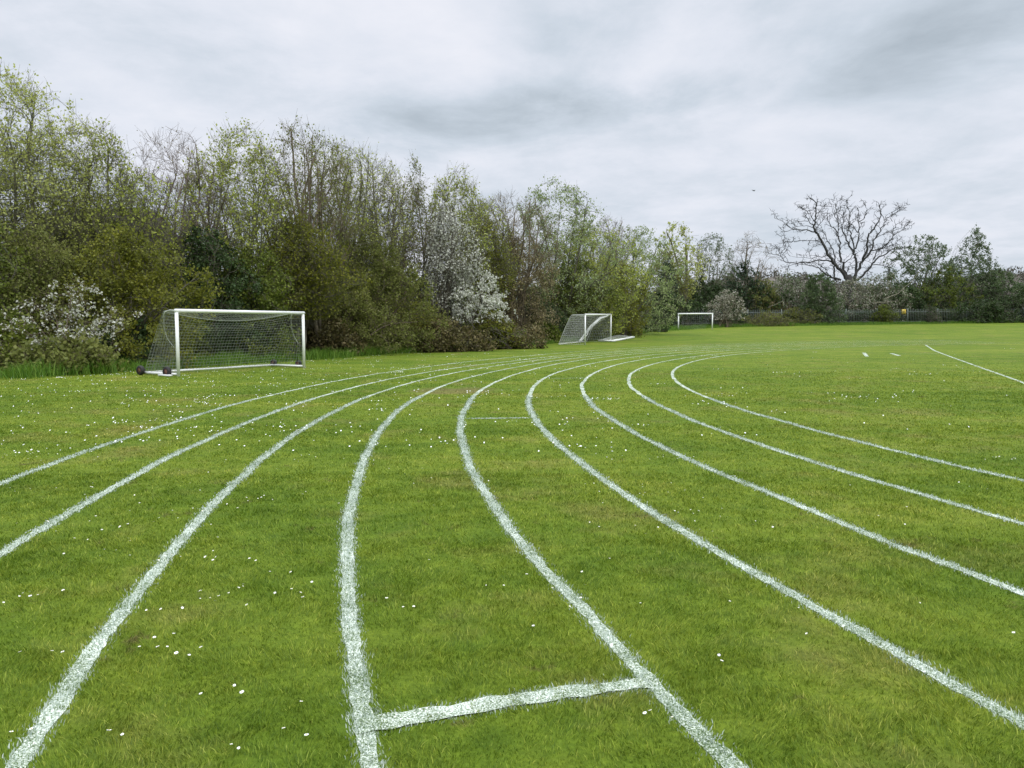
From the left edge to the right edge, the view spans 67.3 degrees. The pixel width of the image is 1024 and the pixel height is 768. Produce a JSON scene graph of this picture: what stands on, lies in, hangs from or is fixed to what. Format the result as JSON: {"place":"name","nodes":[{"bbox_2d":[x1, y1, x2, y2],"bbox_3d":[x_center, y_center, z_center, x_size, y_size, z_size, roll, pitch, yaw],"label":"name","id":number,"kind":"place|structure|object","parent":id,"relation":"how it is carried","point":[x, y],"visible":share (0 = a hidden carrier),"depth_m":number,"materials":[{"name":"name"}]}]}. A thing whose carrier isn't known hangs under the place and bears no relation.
{"place":"outdoors","nodes":[
{"label":"outdoors","id":0,"kind":"place"},
{"bbox_2d":[0,317,1023,767],"bbox_3d":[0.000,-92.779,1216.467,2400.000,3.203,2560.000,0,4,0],"label":"ground","id":1,"kind":"structure","parent":0,"point":[966,341],"depth_m":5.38,"materials":[{"name":"green plant"}]},
{"bbox_2d":[136,309,305,376],"bbox_3d":[-9.645,-1.460,26.096,1.844,2.059,5.702,2,5,29],"label":"football goal","id":2,"kind":"object","parent":1,"relation":"on","point":[165,371],"visible":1,"depth_m":25.62,"materials":[{"name":"white paint"}]},
{"bbox_2d":[0,340,903,558],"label":"lane line","id":3,"kind":"object","parent":1,"relation":"on","point":[5,550],"visible":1,"depth_m":7.53,"materials":[{"name":"paint"}]},
{"bbox_2d":[415,199,489,328],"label":"blossom tree","id":4,"kind":"object","parent":1,"relation":"on","point":[446,287],"visible":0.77,"depth_m":45.39,"materials":[{"name":"white plant"}]},
{"bbox_2d":[0,339,927,485],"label":"lane line","id":5,"kind":"object","parent":1,"relation":"on","point":[45,466],"visible":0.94,"depth_m":10.60,"materials":[{"name":"paint"}]},
{"bbox_2d":[2,340,934,767],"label":"lane line","id":6,"kind":"object","parent":1,"relation":"on","point":[44,722],"visible":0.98,"depth_m":3.85,"materials":[{"name":"paint"}]},
{"bbox_2d":[447,256,525,348],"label":"blossom tree","id":7,"kind":"object","parent":1,"relation":"on","point":[495,299],"visible":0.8,"depth_m":45.69,"materials":[{"name":"white plant"}]},
{"bbox_2d":[464,310,526,348],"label":"scrub","id":8,"kind":"object","parent":1,"relation":"on","point":[494,323],"visible":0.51,"depth_m":46.65,"materials":[{"name":"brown plant"}]},
{"bbox_2d":[346,672,659,736],"bbox_3d":[-0.019,1.309,3.181,1.316,0.024,0.236,-1,5,-16],"label":"cross line","id":9,"kind":"object","parent":1,"relation":"on","point":[488,703],"visible":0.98,"depth_m":3.16,"materials":[{"name":"paint"}]},
{"bbox_2d":[466,320,550,348],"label":"bramble","id":10,"kind":"object","parent":1,"relation":"on","point":[541,344],"visible":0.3,"depth_m":47.66,"materials":[{"name":"green plant"}]},
{"bbox_2d":[3,348,1022,452],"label":"daisies","id":11,"kind":"object","parent":1,"relation":"on","point":[369,409],"visible":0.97,"depth_m":14.46,"materials":[{"name":"white plant"}]},
{"bbox_2d":[559,314,611,344],"bbox_3d":[5.519,-4.145,57.566,2.106,2.278,7.091,2,5,22],"label":"football goal","id":12,"kind":"object","parent":1,"relation":"on","point":[585,330],"visible":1,"depth_m":57.12,"materials":[{"name":"white paint"}]},
{"bbox_2d":[331,341,898,767],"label":"lane line","id":13,"kind":"object","parent":1,"relation":"on","point":[359,696],"visible":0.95,"depth_m":4.00,"materials":[{"name":"paint"}]},
{"bbox_2d":[598,335,634,341],"bbox_3d":[8.952,-3.907,65.232,1.407,0.456,10.347,1,5,18],"label":"lying goal","id":14,"kind":"object","parent":1,"relation":"on","point":[622,337],"visible":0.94,"depth_m":63.57,"materials":[{"name":"white paint"}]},
{"bbox_2d":[591,260,651,337],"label":"bush","id":15,"kind":"object","parent":1,"relation":"on","point":[629,328],"visible":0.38,"depth_m":71.17,"materials":[{"name":"green plant"}]},
{"bbox_2d":[589,225,691,333],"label":"tree","id":16,"kind":"object","parent":1,"relation":"on","point":[665,287],"visible":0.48,"depth_m":78.00,"materials":[{"name":"green plant"}]},
{"bbox_2d":[455,341,931,767],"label":"lane line","id":17,"kind":"object","parent":1,"relation":"on","point":[724,756],"visible":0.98,"depth_m":3.91,"materials":[{"name":"paint"}]},
{"bbox_2d":[675,313,712,329],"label":"football goal","id":18,"kind":"object","parent":1,"relation":"on","point":[699,314],"visible":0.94,"depth_m":94.86,"materials":[{"name":"white paint"}]},
{"bbox_2d":[524,342,1023,730],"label":"lane line","id":19,"kind":"object","parent":1,"relation":"on","point":[942,678],"visible":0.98,"depth_m":4.32,"materials":[{"name":"paint"}]},
{"bbox_2d":[580,342,1023,595],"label":"lane line","id":20,"kind":"object","parent":1,"relation":"on","point":[984,577],"visible":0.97,"depth_m":6.41,"materials":[{"name":"paint"}]},
{"bbox_2d":[627,343,1023,525],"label":"lane line","id":21,"kind":"object","parent":1,"relation":"on","point":[919,493],"visible":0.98,"depth_m":8.61,"materials":[{"name":"paint"}]},
{"bbox_2d":[632,266,1023,314],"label":"distant wood","id":22,"kind":"object","parent":1,"relation":"on","point":[801,277],"visible":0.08,"depth_m":397.26,"materials":[{"name":"green plant"}]},
{"bbox_2d":[671,343,1023,481],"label":"lane line","id":23,"kind":"object","parent":1,"relation":"on","point":[852,439],"visible":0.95,"depth_m":10.93,"materials":[{"name":"paint"}]},
{"bbox_2d":[926,345,1023,383],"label":"field line","id":24,"kind":"object","parent":1,"relation":"on","point":[977,366],"visible":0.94,"depth_m":29.04,"materials":[{"name":"paint"}]},
{"bbox_2d":[0,0,1023,297],"label":"sky","id":25,"kind":"structure","parent":0,"point":[662,112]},
{"bbox_2d":[692,274,1022,307],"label":"hill","id":26,"kind":"structure","parent":0,"point":[771,279],"depth_m":399.80,"materials":[{"name":"green plant"}]},
{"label":"woodland ground","id":27,"kind":"structure","parent":0,"visible":0},
{"bbox_2d":[0,306,51,371],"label":"scrub","id":28,"kind":"object","parent":27,"relation":"on","point":[7,334],"visible":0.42,"depth_m":25.45,"materials":[{"name":"green plant"}]},
{"bbox_2d":[0,221,53,337],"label":"bush","id":29,"kind":"object","parent":27,"relation":"on","point":[14,265],"visible":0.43,"depth_m":27.17,"materials":[{"name":"green plant"}]},
{"bbox_2d":[0,113,81,287],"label":"tree","id":30,"kind":"object","parent":27,"relation":"on","point":[12,180],"visible":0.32,"depth_m":30.04,"materials":[{"name":"green plant"}]},
{"bbox_2d":[0,57,108,326],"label":"tree","id":31,"kind":"object","parent":27,"relation":"on","point":[11,86],"visible":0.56,"depth_m":29.78,"materials":[{"name":"green plant"}]},
{"bbox_2d":[0,218,108,339],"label":"bush","id":32,"kind":"object","parent":27,"relation":"on","point":[47,278],"visible":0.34,"depth_m":27.86,"materials":[{"name":"green plant"}]},
{"bbox_2d":[0,129,119,323],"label":"tree","id":33,"kind":"object","parent":27,"relation":"on","point":[39,161],"visible":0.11,"depth_m":32.58,"materials":[{"name":"green plant"}]},
{"bbox_2d":[0,328,130,375],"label":"bramble","id":34,"kind":"object","parent":27,"relation":"on","point":[75,352],"visible":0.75,"depth_m":24.47,"materials":[{"name":"green plant"}]},
{"bbox_2d":[0,273,145,369],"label":"blossom bush","id":35,"kind":"object","parent":27,"relation":"on","point":[64,330],"visible":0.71,"depth_m":25.57,"materials":[{"name":"white plant"}]},
{"bbox_2d":[25,116,159,335],"bbox_3d":[-17.590,-6.042,32.731,4.985,10.482,5.422,0,4,0],"label":"tree","id":36,"kind":"object","parent":27,"relation":"on","point":[107,162],"visible":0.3,"depth_m":31.80,"materials":[{"name":"green plant"}]},
{"bbox_2d":[17,209,180,286],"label":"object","id":37,"kind":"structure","parent":27,"relation":"on","point":[122,225],"depth_m":50.31,"materials":[{"name":"green plant"}]},
{"bbox_2d":[85,314,168,368],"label":"scrub","id":38,"kind":"object","parent":27,"relation":"on","point":[142,333],"visible":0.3,"depth_m":28.10,"materials":[{"name":"green plant"}]},
{"bbox_2d":[65,161,197,323],"bbox_3d":[-15.879,-4.955,31.843,4.879,8.446,4.832,3,5,37],"label":"tree","id":39,"kind":"object","parent":27,"relation":"on","point":[138,200],"visible":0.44,"depth_m":31.17,"materials":[{"name":"green plant"}]},
{"bbox_2d":[37,221,226,368],"bbox_3d":[-14.664,-3.260,28.460,7.922,5.615,4.387,0,4,0],"label":"bush","id":40,"kind":"object","parent":27,"relation":"on","point":[138,287],"visible":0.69,"depth_m":28.38,"materials":[{"name":"green plant"}]},
{"bbox_2d":[125,126,245,308],"bbox_3d":[-15.041,-6.333,34.867,5.760,10.728,4.818,2,5,29],"label":"tree","id":41,"kind":"object","parent":27,"relation":"on","point":[182,181],"visible":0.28,"depth_m":34.08,"materials":[{"name":"green plant"}]},
{"bbox_2d":[153,313,230,360],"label":"scrub","id":42,"kind":"object","parent":27,"relation":"on","point":[199,348],"visible":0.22,"depth_m":31.71,"materials":[{"name":"green plant"}]},
{"bbox_2d":[158,222,266,355],"bbox_3d":[-13.300,-3.784,33.093,5.561,6.286,3.786,-1,4,-10],"label":"bush","id":43,"kind":"object","parent":27,"relation":"on","point":[237,287],"visible":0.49,"depth_m":32.76,"materials":[{"name":"green plant"}]},
{"bbox_2d":[170,160,254,319],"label":"tree","id":44,"kind":"object","parent":27,"relation":"on","point":[225,206],"visible":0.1,"depth_m":37.03,"materials":[{"name":"green plant"}]},
{"bbox_2d":[172,112,297,315],"bbox_3d":[-12.805,-6.670,35.460,5.716,11.327,5.863,0,4,0],"label":"tree","id":45,"kind":"object","parent":27,"relation":"on","point":[225,164],"visible":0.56,"depth_m":34.75,"materials":[{"name":"green plant"}]},
{"bbox_2d":[198,241,305,359],"bbox_3d":[-11.498,-3.650,34.530,5.879,5.495,4.074,2,5,25],"label":"bush","id":46,"kind":"object","parent":27,"relation":"on","point":[268,302],"visible":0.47,"depth_m":33.62,"materials":[{"name":"green plant"}]},
{"bbox_2d":[206,308,305,360],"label":"scrub","id":47,"kind":"object","parent":27,"relation":"on","point":[249,335],"visible":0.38,"depth_m":33.32,"materials":[{"name":"green plant"}]},
{"bbox_2d":[234,112,369,351],"bbox_3d":[-10.829,-7.304,38.282,6.652,12.141,5.892,3,6,38],"label":"tree","id":48,"kind":"object","parent":27,"relation":"on","point":[308,181],"visible":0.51,"depth_m":37.95,"materials":[{"name":"green plant"}]},
{"bbox_2d":[254,211,372,350],"bbox_3d":[-9.566,-4.706,36.266,6.075,7.272,3.294,0,4,0],"label":"bush","id":49,"kind":"object","parent":27,"relation":"on","point":[305,274],"visible":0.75,"depth_m":35.92,"materials":[{"name":"green plant"}]},
{"bbox_2d":[285,314,372,355],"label":"bramble","id":50,"kind":"object","parent":27,"relation":"on","point":[337,337],"visible":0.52,"depth_m":38.03,"materials":[{"name":"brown plant"}]},
{"bbox_2d":[269,135,396,317],"bbox_3d":[-9.763,-7.465,41.662,7.079,11.899,5.080,-1,5,-15],"label":"tree","id":51,"kind":"object","parent":27,"relation":"on","point":[359,206],"visible":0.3,"depth_m":40.84,"materials":[{"name":"green plant"}]},
{"bbox_2d":[286,272,418,355],"bbox_3d":[-8.659,-3.634,39.621,7.945,4.584,3.993,0,4,0],"label":"bush","id":52,"kind":"object","parent":27,"relation":"on","point":[361,309],"visible":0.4,"depth_m":38.91,"materials":[{"name":"green plant"}]},
{"bbox_2d":[323,142,414,325],"bbox_3d":[-8.158,-7.696,43.462,5.946,12.108,5.376,0,4,0],"label":"tree","id":53,"kind":"object","parent":27,"relation":"on","point":[372,185],"visible":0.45,"depth_m":42.86,"materials":[{"name":"green plant"}]},
{"bbox_2d":[314,220,451,353],"bbox_3d":[-7.262,-5.129,41.631,8.155,7.248,4.509,0,4,0],"label":"bush","id":54,"kind":"object","parent":27,"relation":"on","point":[395,278],"visible":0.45,"depth_m":40.97,"materials":[{"name":"green plant"}]},
{"bbox_2d":[343,166,437,321],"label":"tree","id":55,"kind":"object","parent":27,"relation":"on","point":[407,250],"visible":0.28,"depth_m":44.92,"materials":[{"name":"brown plant"}]},
{"bbox_2d":[355,316,438,350],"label":"scrub","id":56,"kind":"object","parent":27,"relation":"on","point":[411,346],"visible":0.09,"depth_m":42.50,"materials":[{"name":"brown plant"}]},
{"bbox_2d":[0,245,799,334],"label":"thicket","id":57,"kind":"object","parent":27,"relation":"on","point":[743,298],"visible":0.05,"depth_m":112.84,"materials":[{"name":"green plant"}]},
{"bbox_2d":[384,149,449,325],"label":"tree","id":58,"kind":"object","parent":27,"relation":"on","point":[418,197],"visible":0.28,"depth_m":46.97,"materials":[{"name":"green plant"}]},
{"bbox_2d":[392,295,441,351],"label":"bush","id":59,"kind":"object","parent":27,"relation":"on","point":[414,318],"visible":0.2,"depth_m":43.42,"materials":[{"name":"green plant"}]},
{"bbox_2d":[407,315,498,352],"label":"bramble","id":60,"kind":"object","parent":27,"relation":"on","point":[448,338],"visible":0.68,"depth_m":43.27,"materials":[{"name":"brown plant"}]},
{"bbox_2d":[423,163,494,333],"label":"tree","id":61,"kind":"object","parent":27,"relation":"on","point":[468,216],"visible":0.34,"depth_m":48.99,"materials":[{"name":"green plant"}]},
{"bbox_2d":[447,196,522,318],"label":"tree","id":62,"kind":"object","parent":27,"relation":"on","point":[503,222],"visible":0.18,"depth_m":54.94,"materials":[{"name":"green plant"}]},
{"bbox_2d":[458,210,519,317],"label":"bush","id":63,"kind":"object","parent":27,"relation":"on","point":[499,265],"visible":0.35,"depth_m":52.92,"materials":[{"name":"green plant"}]},
{"bbox_2d":[0,319,1022,378],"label":"long grass","id":64,"kind":"structure","parent":27,"relation":"on","point":[43,371],"depth_m":31.32,"materials":[{"name":"green plant"}]},
{"bbox_2d":[457,190,565,328],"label":"tree","id":65,"kind":"object","parent":27,"relation":"on","point":[529,235],"visible":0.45,"depth_m":56.49,"materials":[{"name":"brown plant"}]},
{"bbox_2d":[463,232,562,341],"bbox_3d":[0.381,-6.976,56.611,7.917,8.653,4.968,3,5,33],"label":"bush","id":66,"kind":"object","parent":27,"relation":"on","point":[532,302],"visible":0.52,"depth_m":55.86,"materials":[{"name":"green plant"}]},
{"bbox_2d":[515,292,567,336],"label":"bush","id":67,"kind":"object","parent":27,"relation":"on","point":[562,319],"visible":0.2,"depth_m":59.13,"materials":[{"name":"green plant"}]},
{"bbox_2d":[531,320,565,342],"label":"scrub","id":68,"kind":"object","parent":27,"relation":"on","point":[554,335],"visible":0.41,"depth_m":58.23,"materials":[{"name":"green plant"}]},
{"bbox_2d":[492,176,636,334],"bbox_3d":[4.112,-10.382,63.231,14.098,13.996,10.298,3,5,35],"label":"tree","id":69,"kind":"object","parent":27,"relation":"on","point":[576,201],"visible":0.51,"depth_m":61.43,"materials":[{"name":"green plant"}]},
{"bbox_2d":[537,255,626,340],"bbox_3d":[5.828,-7.107,63.196,6.950,7.598,5.461,2,5,20],"label":"bush","id":70,"kind":"object","parent":27,"relation":"on","point":[566,300],"visible":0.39,"depth_m":62.74,"materials":[{"name":"green plant"}]},
{"bbox_2d":[527,224,655,338],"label":"tree","id":71,"kind":"object","parent":27,"relation":"on","point":[645,276],"visible":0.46,"depth_m":63.69,"materials":[{"name":"green plant"}]},
{"bbox_2d":[584,216,637,314],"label":"tree","id":72,"kind":"object","parent":27,"relation":"on","point":[608,229],"visible":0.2,"depth_m":76.60,"materials":[{"name":"green plant"}]},
{"bbox_2d":[640,303,674,331],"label":"scrub","id":73,"kind":"object","parent":27,"relation":"on","point":[665,329],"visible":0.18,"depth_m":87.25,"materials":[{"name":"green plant"}]},
{"bbox_2d":[644,251,692,318],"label":"tree","id":74,"kind":"object","parent":27,"relation":"on","point":[681,289],"visible":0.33,"depth_m":106.40,"materials":[{"name":"green plant"}]},
{"bbox_2d":[657,256,679,319],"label":"tree","id":75,"kind":"object","parent":27,"relation":"on","point":[663,276],"visible":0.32,"depth_m":103.10,"materials":[{"name":"green plant"}]},
{"bbox_2d":[637,287,707,326],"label":"bush","id":76,"kind":"object","parent":27,"relation":"on","point":[688,310],"visible":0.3,"depth_m":101.11,"materials":[{"name":"green plant"}]},
{"bbox_2d":[653,221,712,324],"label":"tree","id":77,"kind":"object","parent":27,"relation":"on","point":[686,249],"visible":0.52,"depth_m":110.15,"materials":[{"name":"green plant"}]},
{"bbox_2d":[680,275,747,324],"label":"bush","id":78,"kind":"object","parent":27,"relation":"on","point":[704,290],"visible":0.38,"depth_m":113.64,"materials":[{"name":"green plant"}]},
{"bbox_2d":[688,232,740,321],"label":"tree","id":79,"kind":"object","parent":27,"relation":"on","point":[716,250],"visible":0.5,"depth_m":116.90,"materials":[{"name":"green plant"}]},
{"bbox_2d":[701,288,747,326],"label":"blossom bush","id":80,"kind":"object","parent":27,"relation":"on","point":[727,299],"visible":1,"depth_m":104.25,"materials":[{"name":"white plant"}]},
{"bbox_2d":[706,307,750,324],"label":"scrub","id":81,"kind":"object","parent":27,"relation":"on","point":[737,317],"visible":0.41,"depth_m":110.69,"materials":[{"name":"green plant"}]},
{"bbox_2d":[717,259,776,322],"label":"bush","id":82,"kind":"object","parent":27,"relation":"on","point":[742,275],"visible":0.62,"depth_m":114.36,"materials":[{"name":"green plant"}]},
{"bbox_2d":[718,231,777,308],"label":"tree","id":83,"kind":"object","parent":27,"relation":"on","point":[747,254],"visible":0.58,"depth_m":118.73,"materials":[{"name":"green plant"}]},
{"bbox_2d":[735,278,787,323],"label":"bush","id":84,"kind":"object","parent":27,"relation":"on","point":[766,298],"visible":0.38,"depth_m":115.36,"materials":[{"name":"green plant"}]},
{"bbox_2d":[741,310,796,326],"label":"scrub","id":85,"kind":"object","parent":27,"relation":"on","point":[769,321],"visible":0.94,"depth_m":107.81,"materials":[{"name":"green plant"}]},
{"bbox_2d":[752,271,811,321],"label":"bush","id":86,"kind":"object","parent":27,"relation":"on","point":[787,290],"visible":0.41,"depth_m":116.76,"materials":[{"name":"green plant"}]},
{"bbox_2d":[772,307,823,324],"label":"scrub","id":87,"kind":"object","parent":27,"relation":"on","point":[810,318],"visible":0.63,"depth_m":113.20,"materials":[{"name":"green plant"}]},
{"bbox_2d":[795,272,848,323],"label":"bush","id":88,"kind":"object","parent":27,"relation":"on","point":[819,307],"visible":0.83,"depth_m":114.05,"materials":[{"name":"green plant"}]},
{"bbox_2d":[766,191,913,301],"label":"dead tree","id":89,"kind":"object","parent":27,"relation":"on","point":[833,261],"visible":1,"depth_m":122.66,"materials":[{"name":"brown wood"}]},
{"bbox_2d":[826,303,876,322],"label":"scrub","id":90,"kind":"object","parent":27,"relation":"on","point":[860,314],"visible":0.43,"depth_m":118.52,"materials":[{"name":"green plant"}]},
{"bbox_2d":[682,308,1023,324],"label":"palisade fence","id":91,"kind":"object","parent":27,"relation":"on","point":[781,312],"visible":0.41,"depth_m":116.87,"materials":[{"name":"metal"}]},
{"bbox_2d":[826,275,897,322],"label":"bush","id":92,"kind":"object","parent":27,"relation":"on","point":[856,290],"visible":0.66,"depth_m":119.24,"materials":[{"name":"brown plant"}]},
{"bbox_2d":[867,304,900,323],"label":"bush","id":93,"kind":"object","parent":27,"relation":"on","point":[885,312],"visible":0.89,"depth_m":116.94,"materials":[{"name":"green plant"}]},
{"bbox_2d":[860,270,913,320],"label":"bush","id":94,"kind":"object","parent":27,"relation":"on","point":[881,284],"visible":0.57,"depth_m":120.02,"materials":[{"name":"green plant"}]},
{"bbox_2d":[870,280,928,320],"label":"bush","id":95,"kind":"object","parent":27,"relation":"on","point":[913,291],"visible":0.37,"depth_m":121.03,"materials":[{"name":"green plant"}]},
{"bbox_2d":[897,300,942,319],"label":"scrub","id":96,"kind":"object","parent":27,"relation":"on","point":[917,310],"visible":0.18,"depth_m":121.59,"materials":[{"name":"green plant"}]},
{"bbox_2d":[881,234,959,308],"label":"tree","id":97,"kind":"object","parent":27,"relation":"on","point":[926,256],"visible":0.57,"depth_m":125.16,"materials":[{"name":"green plant"}]},
{"bbox_2d":[919,305,943,323],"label":"scrub","id":98,"kind":"object","parent":27,"relation":"on","point":[935,315],"visible":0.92,"depth_m":119.32,"materials":[{"name":"green plant"}]},
{"bbox_2d":[913,262,986,320],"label":"bush","id":99,"kind":"object","parent":27,"relation":"on","point":[952,289],"visible":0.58,"depth_m":123.39,"materials":[{"name":"green plant"}]},
{"bbox_2d":[928,300,973,320],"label":"scrub","id":100,"kind":"object","parent":27,"relation":"on","point":[943,305],"visible":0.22,"depth_m":123.15,"materials":[{"name":"green plant"}]},
{"bbox_2d":[941,223,1010,312],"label":"tree","id":101,"kind":"object","parent":27,"relation":"on","point":[971,271],"visible":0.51,"depth_m":127.76,"materials":[{"name":"green plant"}]},
{"bbox_2d":[939,298,1023,322],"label":"bush","id":102,"kind":"object","parent":27,"relation":"on","point":[979,311],"visible":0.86,"depth_m":120.70,"materials":[{"name":"green plant"}]},
{"bbox_2d":[958,302,1017,322],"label":"bush","id":103,"kind":"object","parent":27,"relation":"on","point":[1000,309],"visible":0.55,"depth_m":121.15,"materials":[{"name":"green plant"}]},
{"bbox_2d":[955,268,1023,317],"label":"bush","id":104,"kind":"object","parent":27,"relation":"on","point":[1015,287],"visible":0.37,"depth_m":126.23,"materials":[{"name":"green plant"}]},
{"bbox_2d":[994,288,1023,322],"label":"bush","id":105,"kind":"object","parent":27,"relation":"on","point":[1016,305],"visible":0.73,"depth_m":123.42,"materials":[{"name":"green plant"}]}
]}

